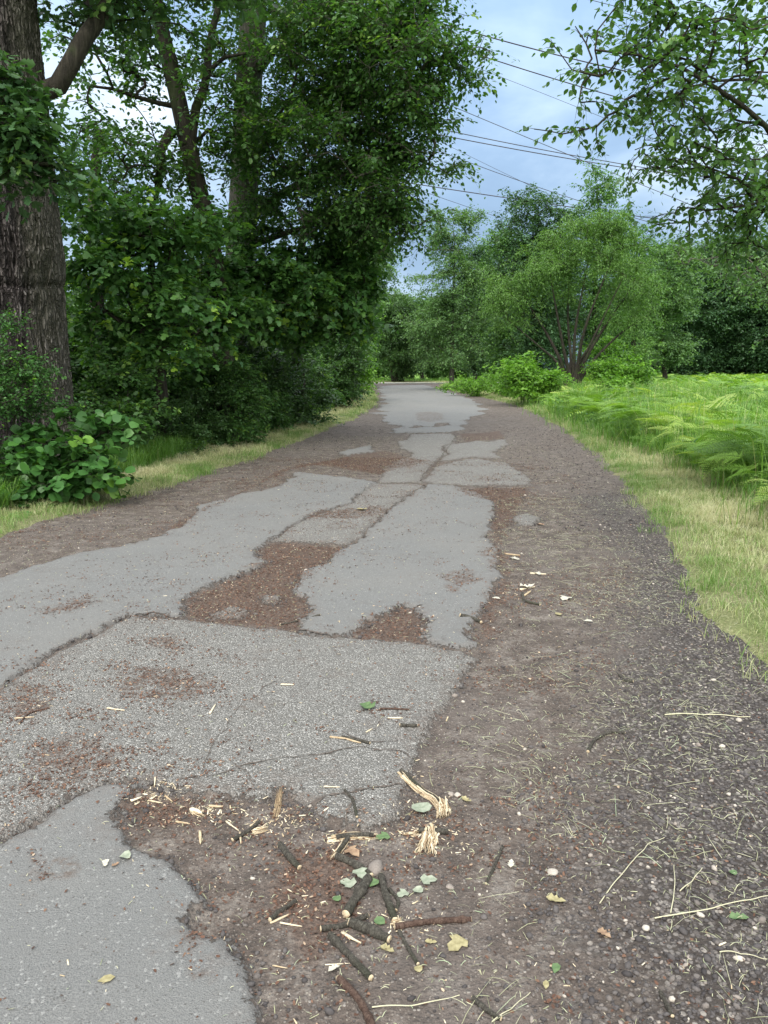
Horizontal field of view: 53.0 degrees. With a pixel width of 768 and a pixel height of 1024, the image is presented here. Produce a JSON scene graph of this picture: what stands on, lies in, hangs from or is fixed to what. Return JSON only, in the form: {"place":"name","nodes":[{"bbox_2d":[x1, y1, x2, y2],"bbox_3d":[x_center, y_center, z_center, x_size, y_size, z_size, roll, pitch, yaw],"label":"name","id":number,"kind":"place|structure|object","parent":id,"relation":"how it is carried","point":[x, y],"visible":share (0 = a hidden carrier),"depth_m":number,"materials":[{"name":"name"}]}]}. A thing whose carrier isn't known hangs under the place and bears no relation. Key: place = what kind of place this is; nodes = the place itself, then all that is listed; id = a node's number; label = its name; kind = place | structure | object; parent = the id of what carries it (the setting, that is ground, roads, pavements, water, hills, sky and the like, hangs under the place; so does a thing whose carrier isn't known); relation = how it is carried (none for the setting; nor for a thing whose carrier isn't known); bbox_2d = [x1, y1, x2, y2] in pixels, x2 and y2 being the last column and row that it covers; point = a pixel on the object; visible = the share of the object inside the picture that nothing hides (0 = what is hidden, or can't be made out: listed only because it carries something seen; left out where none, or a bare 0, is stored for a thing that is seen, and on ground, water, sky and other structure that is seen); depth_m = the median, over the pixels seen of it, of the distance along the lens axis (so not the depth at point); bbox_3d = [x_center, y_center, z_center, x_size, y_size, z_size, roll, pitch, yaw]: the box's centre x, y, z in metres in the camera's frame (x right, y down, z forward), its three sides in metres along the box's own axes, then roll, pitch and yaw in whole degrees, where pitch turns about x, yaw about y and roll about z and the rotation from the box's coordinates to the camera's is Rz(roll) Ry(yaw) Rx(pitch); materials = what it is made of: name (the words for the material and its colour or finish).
{"place":"outdoors","nodes":[
{"label":"outdoors","id":0,"kind":"place"},
{"bbox_2d":[0,380,395,536],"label":"verge","id":1,"kind":"structure","parent":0,"point":[24,524],"depth_m":10.33,"materials":[{"name":"plant"}]},
{"bbox_2d":[0,302,97,478],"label":"privet bush","id":2,"kind":"object","parent":1,"relation":"on","point":[28,377],"visible":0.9,"depth_m":8.43,"materials":[{"name":"green plant"}]},
{"bbox_2d":[0,406,150,514],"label":"hazel bush","id":3,"kind":"object","parent":1,"relation":"on","point":[63,483],"visible":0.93,"depth_m":8.36,"materials":[{"name":"green plant"}]},
{"bbox_2d":[73,337,182,453],"bbox_3d":[-4.049,-1.644,11.711,1.893,2.020,2.271,0,11,0],"label":"bramble","id":4,"kind":"object","parent":1,"relation":"on","point":[116,382],"visible":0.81,"depth_m":11.70,"materials":[{"name":"green plant"}]},
{"bbox_2d":[107,344,220,430],"bbox_3d":[-4.104,-2.318,14.623,2.334,2.266,1.758,-7,13,-34],"label":"elder bush","id":5,"kind":"object","parent":1,"relation":"on","point":[188,380],"visible":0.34,"depth_m":14.52,"materials":[{"name":"green plant"}]},
{"bbox_2d":[134,398,217,457],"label":"thicket bush","id":6,"kind":"object","parent":1,"relation":"on","point":[196,430],"visible":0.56,"depth_m":13.12,"materials":[{"name":"green plant"}]},
{"bbox_2d":[151,386,236,449],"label":"thicket bush","id":7,"kind":"object","parent":1,"relation":"on","point":[221,426],"visible":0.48,"depth_m":14.23,"materials":[{"name":"green plant"}]},
{"bbox_2d":[170,345,268,439],"bbox_3d":[-3.571,-2.313,15.431,2.000,2.307,2.035,10,14,42],"label":"thicket bush","id":8,"kind":"object","parent":1,"relation":"on","point":[232,408],"visible":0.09,"depth_m":15.15,"materials":[{"name":"green plant"}]},
{"bbox_2d":[190,348,291,447],"bbox_3d":[-2.927,-2.122,14.919,1.970,2.074,1.935,8,13,37],"label":"thicket bush","id":9,"kind":"object","parent":1,"relation":"on","point":[245,397],"visible":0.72,"depth_m":14.67,"materials":[{"name":"green plant"}]},
{"bbox_2d":[249,372,274,436],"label":"thicket bush","id":10,"kind":"object","parent":1,"relation":"on","point":[270,418],"visible":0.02,"depth_m":16.93,"materials":[{"name":"green plant"}]},
{"bbox_2d":[212,331,314,411],"bbox_3d":[-2.879,-3.149,18.042,2.498,2.637,2.679,0,11,0],"label":"shade bush","id":11,"kind":"object","parent":1,"relation":"on","point":[284,380],"visible":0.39,"depth_m":17.67,"materials":[{"name":"green plant"}]},
{"bbox_2d":[237,348,295,430],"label":"thicket bush","id":12,"kind":"object","parent":1,"relation":"on","point":[284,418],"visible":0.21,"depth_m":17.25,"materials":[{"name":"green plant"}]},
{"bbox_2d":[272,368,322,429],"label":"thicket bush","id":13,"kind":"object","parent":1,"relation":"on","point":[299,403],"visible":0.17,"depth_m":18.94,"materials":[{"name":"green plant"}]},
{"bbox_2d":[276,324,343,410],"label":"thicket bush","id":14,"kind":"object","parent":1,"relation":"on","point":[311,353],"visible":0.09,"depth_m":24.53,"materials":[{"name":"green plant"}]},
{"bbox_2d":[278,357,345,426],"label":"thicket bush","id":15,"kind":"object","parent":1,"relation":"on","point":[323,397],"visible":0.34,"depth_m":19.91,"materials":[{"name":"green plant"}]},
{"bbox_2d":[308,339,350,406],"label":"thicket bush","id":16,"kind":"object","parent":1,"relation":"on","point":[337,385],"visible":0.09,"depth_m":27.24,"materials":[{"name":"green plant"}]},
{"bbox_2d":[312,331,378,407],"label":"dark roadside bush","id":17,"kind":"object","parent":1,"relation":"on","point":[345,364],"visible":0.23,"depth_m":27.77,"materials":[{"name":"green plant"}]},
{"bbox_2d":[332,306,386,399],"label":"bright roadside bush","id":18,"kind":"object","parent":1,"relation":"on","point":[369,374],"visible":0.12,"depth_m":32.83,"materials":[{"name":"green plant"}]},
{"bbox_2d":[0,383,767,1023],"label":"road","id":19,"kind":"structure","parent":0,"point":[138,937],"depth_m":3.14,"materials":[{"name":"asphalt"}]},
{"bbox_2d":[231,820,260,841],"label":"stick","id":20,"kind":"object","parent":19,"relation":"on","point":[246,831],"visible":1,"depth_m":2.51,"materials":[{"name":"wood"}]},
{"bbox_2d":[2,432,520,826],"bbox_3d":[0.483,-0.419,10.278,2.866,0.045,15.788,1,11,7],"label":"road crack","id":21,"kind":"object","parent":19,"relation":"on","point":[314,802],"visible":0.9,"depth_m":3.04,"materials":[{"name":"asphalt"}]},
{"bbox_2d":[272,787,281,818],"bbox_3d":[-0.369,1.011,2.677,0.026,0.024,0.173,0,11,-2],"label":"wood chunk","id":22,"kind":"object","parent":19,"relation":"on","point":[279,800],"visible":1,"depth_m":2.67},
{"bbox_2d":[268,898,297,921],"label":"stick","id":23,"kind":"object","parent":19,"relation":"on","point":[273,916],"visible":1,"depth_m":2.16,"materials":[{"name":"wood"}]},
{"bbox_2d":[277,841,301,869],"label":"stick","id":24,"kind":"object","parent":19,"relation":"on","point":[290,858],"visible":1,"depth_m":2.38,"materials":[{"name":"wood"}]},
{"bbox_2d":[328,836,349,861],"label":"torn branch","id":25,"kind":"object","parent":19,"relation":"on","point":[343,844],"visible":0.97,"depth_m":2.43,"materials":[{"name":"brown wood"}]},
{"bbox_2d":[319,913,369,931],"bbox_3d":[-0.106,1.131,2.116,0.147,0.021,0.027,-5,12,-23],"label":"stick","id":26,"kind":"object","parent":19,"relation":"on","point":[329,927],"visible":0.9,"depth_m":2.10,"materials":[{"name":"wood"}]},
{"bbox_2d":[327,931,373,980],"bbox_3d":[-0.088,1.150,1.997,0.026,0.026,0.195,-8,13,-38],"label":"stick","id":27,"kind":"object","parent":19,"relation":"on","point":[334,939],"visible":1,"depth_m":1.99,"materials":[{"name":"wood"}]},
{"bbox_2d":[327,832,377,843],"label":"torn branch","id":28,"kind":"object","parent":19,"relation":"on","point":[351,835],"visible":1,"depth_m":2.48,"materials":[{"name":"brown wood"}]},
{"bbox_2d":[334,852,373,877],"bbox_3d":[-0.091,1.079,2.354,0.152,0.032,0.032,8,13,36],"label":"stick","id":29,"kind":"object","parent":19,"relation":"on","point":[353,863],"visible":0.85,"depth_m":2.36,"materials":[{"name":"wood"}]},
{"bbox_2d":[336,975,374,1023],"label":"stick","id":30,"kind":"object","parent":19,"relation":"on","point":[352,991],"visible":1,"depth_m":1.85,"materials":[{"name":"wood"}]},
{"bbox_2d":[342,874,372,918],"bbox_3d":[-0.075,1.103,2.220,0.037,0.042,0.174,5,12,25],"label":"stick","id":31,"kind":"object","parent":19,"relation":"on","point":[360,890],"visible":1,"depth_m":2.21,"materials":[{"name":"wood"}]},
{"bbox_2d":[347,917,391,942],"bbox_3d":[-0.038,1.134,2.089,0.139,0.031,0.034,6,12,29],"label":"stick","id":32,"kind":"object","parent":19,"relation":"on","point":[373,931],"visible":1,"depth_m":2.08,"materials":[{"name":"wood"}]},
{"bbox_2d":[368,859,382,876],"bbox_3d":[-0.025,1.087,2.350,0.043,0.031,0.078,4,11,21],"label":"stone","id":33,"kind":"object","parent":19,"relation":"on","point":[375,867],"visible":0.86,"depth_m":2.34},
{"bbox_2d":[1,464,756,1023],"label":"wood crumbs","id":34,"kind":"object","parent":19,"relation":"on","point":[327,808],"visible":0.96,"depth_m":2.59,"materials":[{"name":"wood"}]},
{"bbox_2d":[0,436,767,1023],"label":"cut straw","id":35,"kind":"object","parent":19,"relation":"on","point":[556,740],"visible":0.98,"depth_m":3.01,"materials":[{"name":"beige plant"}]},
{"bbox_2d":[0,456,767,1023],"bbox_3d":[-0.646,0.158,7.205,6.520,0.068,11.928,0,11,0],"label":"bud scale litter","id":36,"kind":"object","parent":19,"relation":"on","point":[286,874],"visible":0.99,"depth_m":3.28,"materials":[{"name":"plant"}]},
{"bbox_2d":[378,872,397,920],"bbox_3d":[0.008,1.107,2.218,0.027,0.029,0.200,-2,11,-11],"label":"stick","id":37,"kind":"object","parent":19,"relation":"on","point":[389,905],"visible":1,"depth_m":2.19,"materials":[{"name":"wood"}]},
{"bbox_2d":[397,929,419,965],"bbox_3d":[0.063,1.150,2.034,0.013,0.014,0.134,-4,11,-20],"label":"stick","id":38,"kind":"object","parent":19,"relation":"on","point":[408,948],"visible":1,"depth_m":2.02,"materials":[{"name":"wood"}]},
{"bbox_2d":[411,802,431,811],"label":"fallen leaf","id":39,"kind":"object","parent":19,"relation":"on","point":[422,807],"visible":1,"depth_m":2.62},
{"bbox_2d":[397,768,448,817],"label":"torn branch","id":40,"kind":"object","parent":19,"relation":"on","point":[413,784],"visible":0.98,"depth_m":2.75,"materials":[{"name":"brown wood"}]},
{"bbox_2d":[415,823,439,854],"bbox_3d":[0.142,1.047,2.466,0.074,0.032,0.140,3,11,13],"label":"wood chunk","id":41,"kind":"object","parent":19,"relation":"on","point":[430,839],"visible":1,"depth_m":2.46,"materials":[{"name":"wood"}]},
{"bbox_2d":[394,915,471,929],"bbox_3d":[0.136,1.130,2.121,0.220,0.023,0.022,-1,11,-7],"label":"stick","id":42,"kind":"object","parent":19,"relation":"on","point":[461,919],"visible":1,"depth_m":2.12,"materials":[{"name":"wood"}]},
{"bbox_2d":[436,796,450,818],"bbox_3d":[0.202,1.016,2.641,0.058,0.030,0.115,0,11,0],"label":"wood chunk","id":43,"kind":"object","parent":19,"relation":"on","point":[444,806],"visible":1,"depth_m":2.63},
{"bbox_2d":[447,934,467,950],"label":"fallen leaf","id":44,"kind":"object","parent":19,"relation":"on","point":[456,942],"visible":1,"depth_m":2.04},
{"bbox_2d":[471,995,501,1020],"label":"stick","id":45,"kind":"object","parent":19,"relation":"on","point":[483,1006],"visible":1,"depth_m":1.83,"materials":[{"name":"wood"}]},
{"bbox_2d":[586,730,625,752],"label":"twig","id":46,"kind":"object","parent":19,"relation":"on","point":[597,738],"visible":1,"depth_m":3.18,"materials":[{"name":"wood"}]},
{"bbox_2d":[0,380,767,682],"bbox_3d":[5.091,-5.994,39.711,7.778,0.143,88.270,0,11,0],"label":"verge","id":47,"kind":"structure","parent":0,"point":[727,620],"depth_m":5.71,"materials":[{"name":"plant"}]},
{"bbox_2d":[559,394,614,418],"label":"bracken plant","id":48,"kind":"object","parent":47,"relation":"on","point":[575,401],"visible":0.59,"depth_m":20.60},
{"bbox_2d":[576,398,638,423],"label":"bracken plant","id":49,"kind":"object","parent":47,"relation":"on","point":[591,407],"visible":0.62,"depth_m":17.62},
{"bbox_2d":[589,402,667,426],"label":"bracken plant","id":50,"kind":"object","parent":47,"relation":"on","point":[617,406],"visible":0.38,"depth_m":16.01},
{"bbox_2d":[597,407,677,440],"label":"bracken plant","id":51,"kind":"object","parent":47,"relation":"on","point":[631,414],"visible":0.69,"depth_m":14.36,"materials":[{"name":"plant"}]},
{"bbox_2d":[536,392,764,487],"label":"broadleaf weeds","id":52,"kind":"object","parent":47,"relation":"on","point":[696,439],"visible":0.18,"depth_m":15.51,"materials":[{"name":"green plant"}]},
{"bbox_2d":[636,407,718,441],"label":"bracken plant","id":53,"kind":"object","parent":47,"relation":"on","point":[702,410],"visible":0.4,"depth_m":13.52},
{"bbox_2d":[643,410,761,468],"bbox_3d":[4.651,-1.056,11.194,1.746,0.835,1.629,7,13,34],"label":"bracken plant","id":54,"kind":"object","parent":47,"relation":"on","point":[720,424],"visible":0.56,"depth_m":11.15,"materials":[{"name":"plant"}]},
{"bbox_2d":[660,415,767,476],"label":"bracken plant","id":55,"kind":"object","parent":47,"relation":"on","point":[708,435],"visible":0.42,"depth_m":10.15,"materials":[{"name":"plant"}]},
{"bbox_2d":[693,426,767,484],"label":"bracken plant","id":56,"kind":"object","parent":47,"relation":"on","point":[736,437],"visible":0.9,"depth_m":8.98,"materials":[{"name":"plant"}]},
{"bbox_2d":[1,426,767,1023],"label":"gravel","id":57,"kind":"structure","parent":0,"point":[709,958],"depth_m":2.62,"materials":[{"name":"gravel"}]},
{"bbox_2d":[654,895,767,918],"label":"grass stalk","id":58,"kind":"object","parent":57,"relation":"on","point":[707,908],"depth_m":2.16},
{"bbox_2d":[37,0,767,361],"label":"sky","id":59,"kind":"structure","parent":0,"point":[521,22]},
{"bbox_2d":[97,43,727,180],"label":"overhead wire","id":60,"kind":"object","parent":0,"point":[508,143],"visible":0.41,"depth_m":49.11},
{"bbox_2d":[99,56,727,182],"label":"overhead wire","id":61,"kind":"object","parent":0,"point":[502,146],"visible":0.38,"depth_m":49.19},
{"bbox_2d":[147,368,688,380],"bbox_3d":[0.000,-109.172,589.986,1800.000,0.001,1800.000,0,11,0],"label":"ground","id":62,"kind":"structure","parent":0,"point":[433,380],"depth_m":138.33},
{"bbox_2d":[56,124,173,390],"bbox_3d":[-5.825,-4.899,16.825,3.040,6.634,4.330,0,11,0],"label":"dark trunk tree","id":63,"kind":"object","parent":62,"relation":"on","point":[88,200],"visible":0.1,"depth_m":16.36,"materials":[{"name":"green plant"}]},
{"bbox_2d":[0,0,318,467],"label":"oak tree","id":64,"kind":"object","parent":62,"relation":"on","point":[32,267],"visible":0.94,"depth_m":9.30,"materials":[{"name":"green plant"}]},
{"bbox_2d":[37,0,281,438],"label":"leaning tree","id":65,"kind":"object","parent":62,"relation":"on","point":[187,122],"visible":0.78,"depth_m":13.77,"materials":[{"name":"green plant"}]},
{"bbox_2d":[55,151,281,440],"bbox_3d":[-3.809,-3.146,12.857,2.949,4.648,4.504,10,14,42],"label":"young maple","id":66,"kind":"object","parent":62,"relation":"on","point":[149,235],"visible":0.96,"depth_m":12.24,"materials":[{"name":"green plant"}]},
{"bbox_2d":[174,211,406,416],"bbox_3d":[-1.845,-4.202,16.815,4.520,5.318,6.929,5,12,25],"label":"maple tree","id":67,"kind":"object","parent":62,"relation":"on","point":[314,303],"visible":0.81,"depth_m":15.96,"materials":[{"name":"green plant"}]},
{"bbox_2d":[293,240,412,336],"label":"background tree","id":68,"kind":"object","parent":62,"relation":"on","point":[389,271],"visible":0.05,"depth_m":59.38,"materials":[{"name":"green plant"}]},
{"bbox_2d":[189,0,519,351],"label":"lime tree","id":69,"kind":"object","parent":62,"relation":"on","point":[393,35],"visible":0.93,"depth_m":14.32,"materials":[{"name":"green plant"}]},
{"bbox_2d":[367,359,389,380],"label":"lane end bush","id":70,"kind":"object","parent":62,"relation":"on","point":[381,370],"visible":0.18,"depth_m":87.92,"materials":[{"name":"green plant"}]},
{"bbox_2d":[0,377,767,539],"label":"long grass","id":71,"kind":"structure","parent":62,"relation":"on","point":[153,451],"depth_m":13.04,"materials":[{"name":"plant"}]},
{"bbox_2d":[371,294,433,381],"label":"island tree","id":72,"kind":"object","parent":62,"relation":"on","point":[393,350],"visible":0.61,"depth_m":76.24,"materials":[{"name":"green plant"}]},
{"bbox_2d":[395,291,450,379],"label":"background tree","id":73,"kind":"object","parent":62,"relation":"on","point":[423,301],"visible":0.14,"depth_m":85.01,"materials":[{"name":"green plant"}]},
{"bbox_2d":[423,348,467,379],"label":"lane end bush","id":74,"kind":"object","parent":62,"relation":"on","point":[442,373],"visible":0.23,"depth_m":88.15,"materials":[{"name":"green plant"}]},
{"bbox_2d":[391,201,500,388],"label":"birch tree","id":75,"kind":"object","parent":62,"relation":"on","point":[449,297],"visible":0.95,"depth_m":49.61,"materials":[{"name":"green plant"}]},
{"bbox_2d":[428,239,500,380],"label":"background tree","id":76,"kind":"object","parent":62,"relation":"on","point":[474,367],"visible":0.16,"depth_m":68.98,"materials":[{"name":"green plant"}]},
{"bbox_2d":[436,368,515,397],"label":"bend bush","id":77,"kind":"object","parent":62,"relation":"on","point":[479,385],"visible":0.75,"depth_m":40.00,"materials":[{"name":"green plant"}]},
{"bbox_2d":[454,213,538,381],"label":"background tree","id":78,"kind":"object","parent":62,"relation":"on","point":[498,335],"visible":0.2,"depth_m":57.59,"materials":[{"name":"green plant"}]},
{"bbox_2d":[482,351,580,403],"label":"elder thicket","id":79,"kind":"object","parent":62,"relation":"on","point":[525,373],"visible":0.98,"depth_m":29.93,"materials":[{"name":"green plant"}]},
{"bbox_2d":[480,182,607,385],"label":"dark alder","id":80,"kind":"object","parent":62,"relation":"on","point":[539,336],"visible":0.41,"depth_m":47.43,"materials":[{"name":"green plant"}]},
{"bbox_2d":[531,288,591,371],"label":"tree","id":81,"kind":"object","parent":62,"relation":"on","point":[571,320],"visible":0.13,"depth_m":107.56,"materials":[{"name":"green plant"}]},
{"bbox_2d":[457,194,668,385],"bbox_3d":[7.833,-8.788,32.852,9.348,8.463,5.462,0,11,0],"label":"willow tree","id":82,"kind":"object","parent":62,"relation":"on","point":[589,230],"visible":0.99,"depth_m":32.34,"materials":[{"name":"green plant"}]},
{"bbox_2d":[552,157,653,381],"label":"poplar tree","id":83,"kind":"object","parent":62,"relation":"on","point":[605,198],"visible":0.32,"depth_m":49.16,"materials":[{"name":"green plant"}]},
{"bbox_2d":[583,279,642,370],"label":"tree","id":84,"kind":"object","parent":62,"relation":"on","point":[608,328],"visible":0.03,"depth_m":103.61,"materials":[{"name":"green plant"}]},
{"bbox_2d":[576,335,660,392],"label":"bright bush","id":85,"kind":"object","parent":62,"relation":"on","point":[622,372],"visible":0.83,"depth_m":31.83,"materials":[{"name":"green plant"}]},
{"bbox_2d":[487,371,767,504],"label":"bracken field","id":86,"kind":"structure","parent":62,"relation":"on","point":[742,378],"depth_m":17.48,"materials":[{"name":"plant"}]},
{"bbox_2d":[602,221,674,367],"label":"background tree","id":87,"kind":"object","parent":62,"relation":"on","point":[650,324],"visible":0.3,"depth_m":53.94,"materials":[{"name":"green plant"}]},
{"bbox_2d":[517,0,767,295],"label":"alder tree","id":88,"kind":"object","parent":62,"relation":"on","point":[755,188],"visible":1,"depth_m":5.89,"materials":[{"name":"green plant"}]},
{"bbox_2d":[625,336,666,378],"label":"yellow bush","id":89,"kind":"object","parent":62,"relation":"on","point":[642,350],"visible":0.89,"depth_m":39.36,"materials":[{"name":"green plant"}]},
{"bbox_2d":[624,247,672,373],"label":"tree","id":90,"kind":"object","parent":62,"relation":"on","point":[654,317],"visible":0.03,"depth_m":90.73,"materials":[{"name":"green plant"}]},
{"bbox_2d":[614,232,709,378],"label":"background tree","id":91,"kind":"object","parent":62,"relation":"on","point":[676,350],"visible":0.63,"depth_m":59.29,"materials":[{"name":"green plant"}]},
{"bbox_2d":[642,248,744,374],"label":"tree","id":92,"kind":"object","parent":62,"relation":"on","point":[692,330],"visible":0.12,"depth_m":85.44,"materials":[{"name":"green plant"}]},
{"bbox_2d":[677,281,735,373],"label":"tree","id":93,"kind":"object","parent":62,"relation":"on","point":[717,346],"visible":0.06,"depth_m":86.24,"materials":[{"name":"green plant"}]},
{"bbox_2d":[656,239,767,375],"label":"tree","id":94,"kind":"object","parent":62,"relation":"on","point":[706,362],"visible":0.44,"depth_m":84.88,"materials":[{"name":"green plant"}]},
{"bbox_2d":[658,213,767,352],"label":"yellow green tree","id":95,"kind":"object","parent":62,"relation":"on","point":[763,272],"visible":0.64,"depth_m":18.92,"materials":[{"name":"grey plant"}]},
{"bbox_2d":[690,230,761,374],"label":"tree","id":96,"kind":"object","parent":62,"relation":"on","point":[727,285],"visible":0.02,"depth_m":86.72,"materials":[{"name":"green plant"}]},
{"bbox_2d":[704,242,767,374],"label":"tree","id":97,"kind":"object","parent":62,"relation":"on","point":[757,355],"visible":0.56,"depth_m":85.10,"materials":[{"name":"green plant"}]},
{"bbox_2d":[723,238,767,373],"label":"tree","id":98,"kind":"object","parent":62,"relation":"on","point":[742,370],"visible":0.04,"depth_m":86.52,"materials":[{"name":"green plant"}]},
{"bbox_2d":[131,136,761,231],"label":"overhead wire","id":99,"kind":"object","parent":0,"point":[482,194],"visible":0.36,"depth_m":48.99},
{"bbox_2d":[203,0,717,215],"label":"overhead wire","id":100,"kind":"object","parent":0,"point":[550,147],"visible":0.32,"depth_m":59.10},
{"bbox_2d":[426,18,767,97],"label":"overhead wire","id":101,"kind":"object","parent":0,"point":[560,55],"visible":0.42,"depth_m":46.79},
{"bbox_2d":[453,46,765,134],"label":"overhead wire","id":102,"kind":"object","parent":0,"point":[577,85],"visible":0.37,"depth_m":47.17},
{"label":"woodland floor","id":103,"kind":"structure","parent":0,"visible":0},
{"bbox_2d":[66,285,130,390],"bbox_3d":[-8.187,-4.339,20.565,3.631,4.203,3.819,2,11,11],"label":"thicket bush","id":104,"kind":"object","parent":103,"relation":"on","point":[79,306],"visible":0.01,"depth_m":20.11,"materials":[{"name":"green plant"}]},
{"bbox_2d":[66,287,146,421],"bbox_3d":[-6.175,-2.602,14.857,2.955,3.278,2.903,8,13,37],"label":"thicket bush","id":105,"kind":"object","parent":103,"relation":"on","point":[75,353],"visible":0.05,"depth_m":14.60,"materials":[{"name":"green plant"}]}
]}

